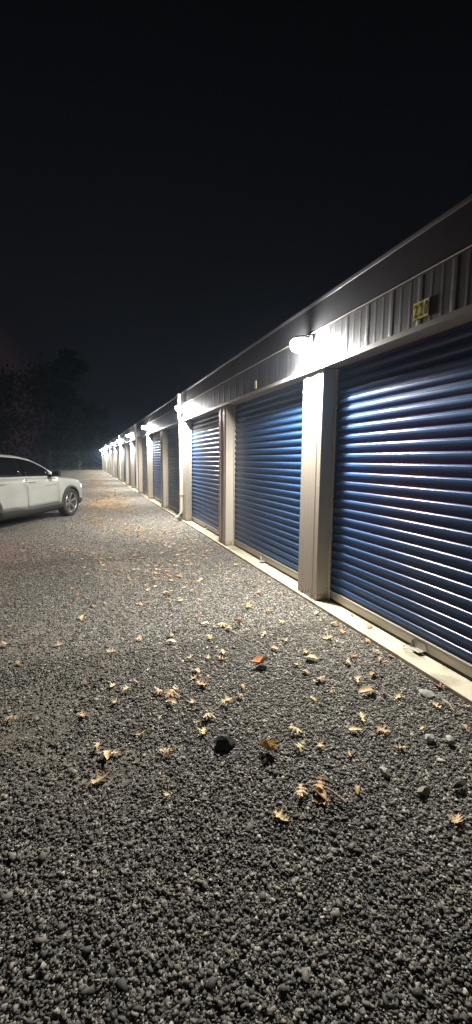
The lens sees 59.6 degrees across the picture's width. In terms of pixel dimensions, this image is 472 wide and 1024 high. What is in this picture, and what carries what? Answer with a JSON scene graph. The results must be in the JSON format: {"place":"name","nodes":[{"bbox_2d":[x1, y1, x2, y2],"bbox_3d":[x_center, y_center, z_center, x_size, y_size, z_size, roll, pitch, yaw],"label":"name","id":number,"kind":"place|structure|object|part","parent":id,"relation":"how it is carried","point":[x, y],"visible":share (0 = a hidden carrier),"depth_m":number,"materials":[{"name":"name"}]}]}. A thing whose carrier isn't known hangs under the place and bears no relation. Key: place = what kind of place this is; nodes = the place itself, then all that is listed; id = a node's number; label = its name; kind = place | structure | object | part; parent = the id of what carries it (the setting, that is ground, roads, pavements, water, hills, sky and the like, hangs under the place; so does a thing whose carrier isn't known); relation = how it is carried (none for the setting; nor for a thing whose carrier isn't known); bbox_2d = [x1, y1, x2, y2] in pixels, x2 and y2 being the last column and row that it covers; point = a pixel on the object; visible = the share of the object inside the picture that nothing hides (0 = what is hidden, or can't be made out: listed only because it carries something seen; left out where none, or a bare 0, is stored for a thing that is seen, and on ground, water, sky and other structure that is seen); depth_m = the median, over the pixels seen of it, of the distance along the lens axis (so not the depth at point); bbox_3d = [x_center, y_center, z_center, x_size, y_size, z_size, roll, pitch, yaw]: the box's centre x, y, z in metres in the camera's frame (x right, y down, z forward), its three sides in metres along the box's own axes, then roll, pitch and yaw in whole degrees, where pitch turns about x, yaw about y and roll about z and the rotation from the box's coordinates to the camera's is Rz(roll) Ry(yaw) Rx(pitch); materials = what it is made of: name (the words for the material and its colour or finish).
{"place":"outdoors","nodes":[
{"label":"outdoors","id":0,"kind":"place"},
{"bbox_2d":[42,464,101,469],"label":"rough grass","id":1,"kind":"structure","parent":0,"point":[86,468],"depth_m":63.05,"materials":[{"name":"plant"}]},
{"bbox_2d":[0,463,471,1023],"bbox_3d":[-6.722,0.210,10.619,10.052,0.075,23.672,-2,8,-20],"label":"gravel","id":2,"kind":"structure","parent":0,"point":[366,1008],"depth_m":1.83,"materials":[{"name":"grey gravel"}]},
{"bbox_2d":[3,715,17,724],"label":"fallen leaf","id":3,"kind":"object","parent":2,"relation":"on","point":[12,717],"visible":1,"depth_m":2.50,"materials":[{"name":"brown plant"}]},
{"bbox_2d":[0,404,30,458],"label":"broadleaf tree","id":4,"kind":"object","parent":2,"relation":"on","point":[14,430],"visible":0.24,"depth_m":50.90,"materials":[{"name":"grey plant"}]},
{"bbox_2d":[0,360,38,459],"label":"broadleaf tree","id":5,"kind":"object","parent":2,"relation":"on","point":[7,405],"visible":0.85,"depth_m":37.63,"materials":[{"name":"grey plant"}]},
{"bbox_2d":[0,454,81,520],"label":"parked car","id":6,"kind":"object","parent":2,"relation":"on","point":[28,487],"visible":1,"depth_m":9.87,"materials":[{"name":"white paint"}]},
{"bbox_3d":[-5.110,-0.980,8.996,0.188,0.406,1.055,2,7,9],"label":"side window","id":7,"kind":"part","parent":6,"relation":"part of","materials":[{"name":"black glass"}]},
{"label":"door","id":8,"kind":"part","parent":6,"relation":"part of","materials":[{"name":"white paint"}]},
{"bbox_3d":[-4.947,-1.089,10.049,0.186,0.394,0.860,2,7,9],"label":"side window","id":9,"kind":"part","parent":6,"relation":"part of","materials":[{"name":"black glass"}]},
{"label":"door","id":10,"kind":"part","parent":6,"relation":"part of","materials":[{"name":"white paint"}]},
{"bbox_2d":[0,352,93,469],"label":"broadleaf tree","id":11,"kind":"object","parent":2,"relation":"on","point":[46,373],"visible":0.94,"depth_m":55.10,"materials":[{"name":"grey plant"}]},
{"bbox_2d":[30,390,100,466],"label":"broadleaf tree","id":12,"kind":"object","parent":2,"relation":"on","point":[65,413],"visible":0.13,"depth_m":72.53,"materials":[{"name":"grey plant"}]},
{"bbox_2d":[37,347,110,468],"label":"conifer tree","id":13,"kind":"object","parent":2,"relation":"on","point":[77,366],"visible":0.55,"depth_m":64.62,"materials":[{"name":"grey plant"}]},
{"bbox_2d":[78,709,89,715],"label":"fallen leaf","id":14,"kind":"object","parent":2,"relation":"on","point":[83,713],"visible":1,"depth_m":2.58,"materials":[{"name":"beige plant"}]},
{"bbox_2d":[93,740,102,751],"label":"fallen leaf","id":15,"kind":"object","parent":2,"relation":"on","point":[97,745],"visible":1,"depth_m":2.26,"materials":[{"name":"beige plant"}]},
{"bbox_2d":[76,398,122,465],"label":"broadleaf tree","id":16,"kind":"object","parent":2,"relation":"on","point":[102,428],"visible":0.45,"depth_m":81.73,"materials":[{"name":"grey plant"}]},
{"bbox_2d":[86,766,114,783],"bbox_3d":[-0.673,1.308,2.048,0.092,0.039,0.115,2,7,13],"label":"fallen leaf","id":17,"kind":"object","parent":2,"relation":"on","point":[99,778],"visible":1,"depth_m":2.06,"materials":[{"name":"brown plant"}]},
{"bbox_2d":[103,748,112,759],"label":"fallen leaf","id":18,"kind":"object","parent":2,"relation":"on","point":[107,754],"visible":1,"depth_m":2.19,"materials":[{"name":"yellow plant"}]},
{"bbox_2d":[133,726,146,734],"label":"fallen leaf","id":19,"kind":"object","parent":2,"relation":"on","point":[139,733],"visible":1,"depth_m":2.39,"materials":[{"name":"yellow plant"}]},
{"bbox_2d":[163,787,169,795],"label":"fallen leaf","id":20,"kind":"object","parent":2,"relation":"on","point":[166,791],"visible":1,"depth_m":1.95,"materials":[{"name":"beige plant"}]},
{"bbox_2d":[159,747,173,757],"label":"fallen leaf","id":21,"kind":"object","parent":2,"relation":"on","point":[165,750],"visible":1,"depth_m":2.21,"materials":[{"name":"brown plant"}]},
{"bbox_2d":[166,698,176,703],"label":"fallen leaf","id":22,"kind":"object","parent":2,"relation":"on","point":[173,700],"visible":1,"depth_m":2.68,"materials":[{"name":"beige plant"}]},
{"bbox_2d":[163,685,179,698],"bbox_3d":[-0.427,1.212,2.774,0.118,0.046,0.097,-2,8,-22],"label":"fallen leaf","id":23,"kind":"object","parent":2,"relation":"on","point":[170,692],"visible":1,"depth_m":2.77,"materials":[{"name":"beige plant"}]},
{"bbox_2d":[197,677,208,684],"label":"fallen leaf","id":24,"kind":"object","parent":2,"relation":"on","point":[199,681],"visible":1,"depth_m":2.92,"materials":[{"name":"beige plant"}]},
{"bbox_2d":[197,725,208,733],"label":"fallen leaf","id":25,"kind":"object","parent":2,"relation":"on","point":[203,729],"visible":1,"depth_m":2.40,"materials":[{"name":"yellow plant"}]},
{"bbox_2d":[203,712,215,717],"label":"fallen leaf","id":26,"kind":"object","parent":2,"relation":"on","point":[206,714],"visible":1,"depth_m":2.50,"materials":[{"name":"beige plant"}]},
{"bbox_2d":[215,734,234,750],"bbox_3d":[-0.057,1.277,2.279,0.114,0.083,0.083,6,21,-4],"label":"rock","id":27,"kind":"object","parent":2,"relation":"on","point":[224,742],"visible":1,"depth_m":2.26,"materials":[{"name":"stone"}]},
{"bbox_2d":[218,693,233,706],"bbox_3d":[-0.061,1.218,2.675,0.148,0.052,0.088,-15,17,-22],"label":"fallen leaf","id":28,"kind":"object","parent":2,"relation":"on","point":[226,698],"visible":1,"depth_m":2.68,"materials":[{"name":"beige plant"}]},
{"bbox_2d":[234,617,241,625],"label":"fallen leaf","id":29,"kind":"object","parent":2,"relation":"on","point":[238,619],"visible":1,"depth_m":3.91,"materials":[{"name":"brown plant"}]},
{"bbox_2d":[21,470,458,804],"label":"leaf litter","id":30,"kind":"object","parent":2,"relation":"on","point":[127,509],"visible":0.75,"depth_m":10.64,"materials":[{"name":"brown plant"}]},
{"bbox_2d":[251,654,268,663],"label":"fallen leaf","id":31,"kind":"object","parent":2,"relation":"on","point":[259,659],"visible":1,"depth_m":3.21,"materials":[{"name":"orange plant"}]},
{"bbox_2d":[261,737,276,750],"bbox_3d":[0.181,1.252,2.221,0.110,0.086,0.048,3,8,21],"label":"fallen leaf","id":32,"kind":"object","parent":2,"relation":"on","point":[268,744],"visible":1,"depth_m":2.23,"materials":[{"name":"brown plant"}]},
{"bbox_2d":[271,807,288,820],"bbox_3d":[0.196,1.331,1.825,0.069,0.039,0.071,0,7,-5],"label":"fallen leaf","id":33,"kind":"object","parent":2,"relation":"on","point":[280,815],"visible":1,"depth_m":1.83,"materials":[{"name":"yellow plant"}]},
{"bbox_2d":[101,194,471,705],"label":"storage building","id":34,"kind":"structure","parent":2,"relation":"on","point":[329,471],"depth_m":3.98,"materials":[{"name":"metal"}]},
{"bbox_2d":[123,445,125,482],"bbox_3d":[-7.134,-3.142,26.699,0.054,2.578,2.694,-2,8,-20],"label":"roll up door","id":35,"kind":"structure","parent":34,"relation":"in","point":[123,445],"depth_m":27.67,"materials":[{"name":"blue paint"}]},
{"bbox_2d":[128,443,130,485],"bbox_3d":[-6.052,-2.766,23.767,0.054,2.578,2.694,-2,8,-20],"label":"roll up door","id":36,"kind":"structure","parent":34,"relation":"in","point":[129,459],"depth_m":24.63,"materials":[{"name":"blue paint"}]},
{"bbox_2d":[134,441,137,489],"bbox_3d":[-4.984,-2.386,20.814,0.095,2.578,2.724,-2,8,-20],"label":"roll up door","id":37,"kind":"structure","parent":34,"relation":"in","point":[134,441],"depth_m":21.94,"materials":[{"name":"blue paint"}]},
{"bbox_2d":[141,437,147,494],"bbox_3d":[-3.902,-2.010,17.881,0.095,2.578,2.724,-2,8,-20],"label":"roll up door","id":38,"kind":"structure","parent":34,"relation":"in","point":[144,440],"depth_m":18.48,"materials":[{"name":"blue paint"}]},
{"bbox_2d":[152,432,160,502],"bbox_3d":[-2.820,-1.633,14.949,0.095,2.578,2.724,-2,8,-20],"label":"roll up door","id":39,"kind":"structure","parent":34,"relation":"in","point":[156,450],"depth_m":15.40,"materials":[{"name":"blue paint"}]},
{"bbox_2d":[167,425,181,514],"bbox_3d":[-1.737,-1.256,12.016,0.095,2.578,2.724,-2,8,-20],"label":"roll up door","id":40,"kind":"structure","parent":34,"relation":"in","point":[172,433],"depth_m":12.52,"materials":[{"name":"blue paint"}]},
{"bbox_2d":[176,404,185,411],"bbox_3d":[-1.341,-2.515,9.945,0.238,0.182,0.220,-2,8,-20],"label":"wall lamp","id":41,"kind":"object","parent":34,"relation":"attached to","point":[180,407],"visible":1,"depth_m":9.88,"materials":[{"name":"grey"}]},
{"bbox_2d":[191,411,218,535],"bbox_3d":[-0.655,-0.879,9.084,0.095,2.578,2.724,-2,8,-20],"label":"roll up door","id":42,"kind":"structure","parent":34,"relation":"in","point":[205,429],"depth_m":9.19,"materials":[{"name":"blue paint"}]},
{"bbox_2d":[233,381,303,580],"bbox_3d":[0.427,-0.503,6.151,0.095,2.578,2.724,-2,8,-20],"label":"roll up door","id":43,"kind":"structure","parent":34,"relation":"in","point":[267,427],"depth_m":6.01,"materials":[{"name":"blue paint"}]},
{"bbox_2d":[290,335,312,352],"bbox_3d":[0.698,-1.806,4.420,0.238,0.182,0.220,-2,8,-20],"label":"wall lamp","id":44,"kind":"object","parent":34,"relation":"attached to","point":[300,343],"visible":1,"depth_m":4.35,"materials":[{"name":"grey"}]},
{"bbox_2d":[327,321,471,680],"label":"roll up door","id":45,"kind":"structure","parent":34,"relation":"in","point":[400,553],"depth_m":3.44,"materials":[{"name":"blue paint"}]},
{"bbox_2d":[413,297,429,320],"bbox_3d":[1.362,-1.491,3.033,0.007,0.124,0.158,-2,8,-20],"label":"unit number sign","id":46,"kind":"object","parent":34,"relation":"attached to","point":[421,309],"visible":1,"depth_m":3.02,"materials":[{"name":"yellow plastic"}]},
{"bbox_2d":[290,726,304,733],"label":"fallen leaf","id":47,"kind":"object","parent":2,"relation":"on","point":[294,728],"visible":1,"depth_m":2.39,"materials":[{"name":"beige plant"}]},
{"bbox_2d":[294,740,304,752],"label":"fallen leaf","id":48,"kind":"object","parent":2,"relation":"on","point":[300,745],"visible":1,"depth_m":2.26,"materials":[{"name":"yellow plant"}]},
{"bbox_2d":[293,784,308,796],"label":"fallen leaf","id":49,"kind":"object","parent":2,"relation":"on","point":[300,790],"visible":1,"depth_m":1.94,"materials":[{"name":"beige plant"}]},
{"bbox_2d":[312,775,325,788],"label":"fallen leaf","id":50,"kind":"object","parent":2,"relation":"on","point":[320,781],"visible":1,"depth_m":1.98,"materials":[{"name":"brown plant"}]},
{"bbox_2d":[313,787,325,798],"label":"fallen leaf","id":51,"kind":"object","parent":2,"relation":"on","point":[321,792],"visible":1,"depth_m":1.94,"materials":[{"name":"brown plant"}]},
{"bbox_2d":[317,738,323,746],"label":"fallen leaf","id":52,"kind":"object","parent":2,"relation":"on","point":[320,742],"visible":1,"depth_m":2.29,"materials":[{"name":"yellow plant"}]},
{"bbox_2d":[312,795,333,804],"bbox_3d":[0.399,1.323,1.899,0.107,0.026,0.060,-13,8,6],"label":"fallen leaf","id":53,"kind":"object","parent":2,"relation":"on","point":[323,801],"visible":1,"depth_m":1.90,"materials":[{"name":"brown plant"}]},
{"bbox_2d":[322,632,333,638],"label":"fallen leaf","id":54,"kind":"object","parent":2,"relation":"on","point":[328,636],"visible":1,"depth_m":3.69,"materials":[{"name":"beige plant"}]},
{"bbox_2d":[325,786,346,804],"bbox_3d":[0.465,1.321,1.925,0.014,0.018,0.118,-6,9,-40],"label":"twig","id":55,"kind":"object","parent":2,"relation":"on","point":[338,796],"visible":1,"depth_m":1.92,"materials":[{"name":"beige wood"}]},
{"bbox_2d":[347,724,362,729],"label":"fallen leaf","id":56,"kind":"object","parent":2,"relation":"on","point":[354,727],"visible":1,"depth_m":2.43,"materials":[{"name":"yellow plant"}]},
{"bbox_2d":[354,785,359,793],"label":"fallen leaf","id":57,"kind":"object","parent":2,"relation":"on","point":[357,788],"visible":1,"depth_m":1.97,"materials":[{"name":"brown plant"}]},
{"bbox_2d":[357,712,365,723],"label":"fallen leaf","id":58,"kind":"object","parent":2,"relation":"on","point":[361,715],"visible":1,"depth_m":2.55,"materials":[{"name":"yellow plant"}]},
{"bbox_2d":[359,685,376,692],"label":"fallen leaf","id":59,"kind":"object","parent":2,"relation":"on","point":[364,688],"visible":1,"depth_m":2.83,"materials":[{"name":"beige plant"}]},
{"bbox_2d":[372,717,387,732],"bbox_3d":[0.858,1.274,2.441,0.125,0.036,0.072,6,9,35],"label":"fallen leaf","id":60,"kind":"object","parent":2,"relation":"on","point":[379,727],"visible":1,"depth_m":2.45,"materials":[{"name":"brown plant"}]},
{"bbox_2d":[380,766,389,777],"bbox_3d":[0.755,1.319,2.089,0.053,0.037,0.060,30,0,8],"label":"rock","id":61,"kind":"object","parent":2,"relation":"on","point":[385,771],"visible":1,"depth_m":2.08,"materials":[{"name":"stone"}]},
{"bbox_2d":[417,786,428,795],"bbox_3d":[0.898,1.337,1.972,0.079,0.035,0.040,10,7,-32],"label":"rock","id":62,"kind":"object","parent":2,"relation":"on","point":[422,790],"visible":1,"depth_m":1.96,"materials":[{"name":"beige stone"}]},
{"bbox_2d":[419,689,435,697],"bbox_3d":[1.307,1.240,2.814,0.110,0.026,0.075,11,20,30],"label":"rock","id":63,"kind":"object","parent":2,"relation":"on","point":[427,693],"visible":1,"depth_m":2.81,"materials":[{"name":"stone"}]},
{"bbox_2d":[425,734,434,741],"bbox_3d":[1.109,1.294,2.355,0.057,0.040,0.058,1,7,4],"label":"rock","id":64,"kind":"object","parent":2,"relation":"on","point":[429,737],"visible":1,"depth_m":2.34,"materials":[{"name":"stone"}]},
{"bbox_2d":[442,699,454,711],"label":"leaf stalk","id":65,"kind":"object","parent":2,"relation":"on","point":[446,702],"visible":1,"depth_m":2.65,"materials":[{"name":"beige plant"}]},
{"bbox_2d":[445,735,455,744],"bbox_3d":[1.218,1.293,2.338,0.047,0.040,0.059,3,7,16],"label":"rock","id":66,"kind":"object","parent":2,"relation":"on","point":[450,739],"visible":1,"depth_m":2.32,"materials":[{"name":"stone"}]},
{"bbox_2d":[447,813,463,823],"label":"fallen leaf","id":67,"kind":"object","parent":2,"relation":"on","point":[456,819],"visible":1,"depth_m":1.82,"materials":[{"name":"beige plant"}]},
{"bbox_2d":[452,780,464,788],"bbox_3d":[1.085,1.327,2.010,0.108,0.027,0.036,6,3,-32],"label":"rock","id":68,"kind":"object","parent":2,"relation":"on","point":[457,784],"visible":1,"depth_m":2.00,"materials":[{"name":"stone"}]},
{"bbox_2d":[0,0,471,462],"label":"sky","id":69,"kind":"structure","parent":0,"point":[180,180],"materials":[{"name":"black"}]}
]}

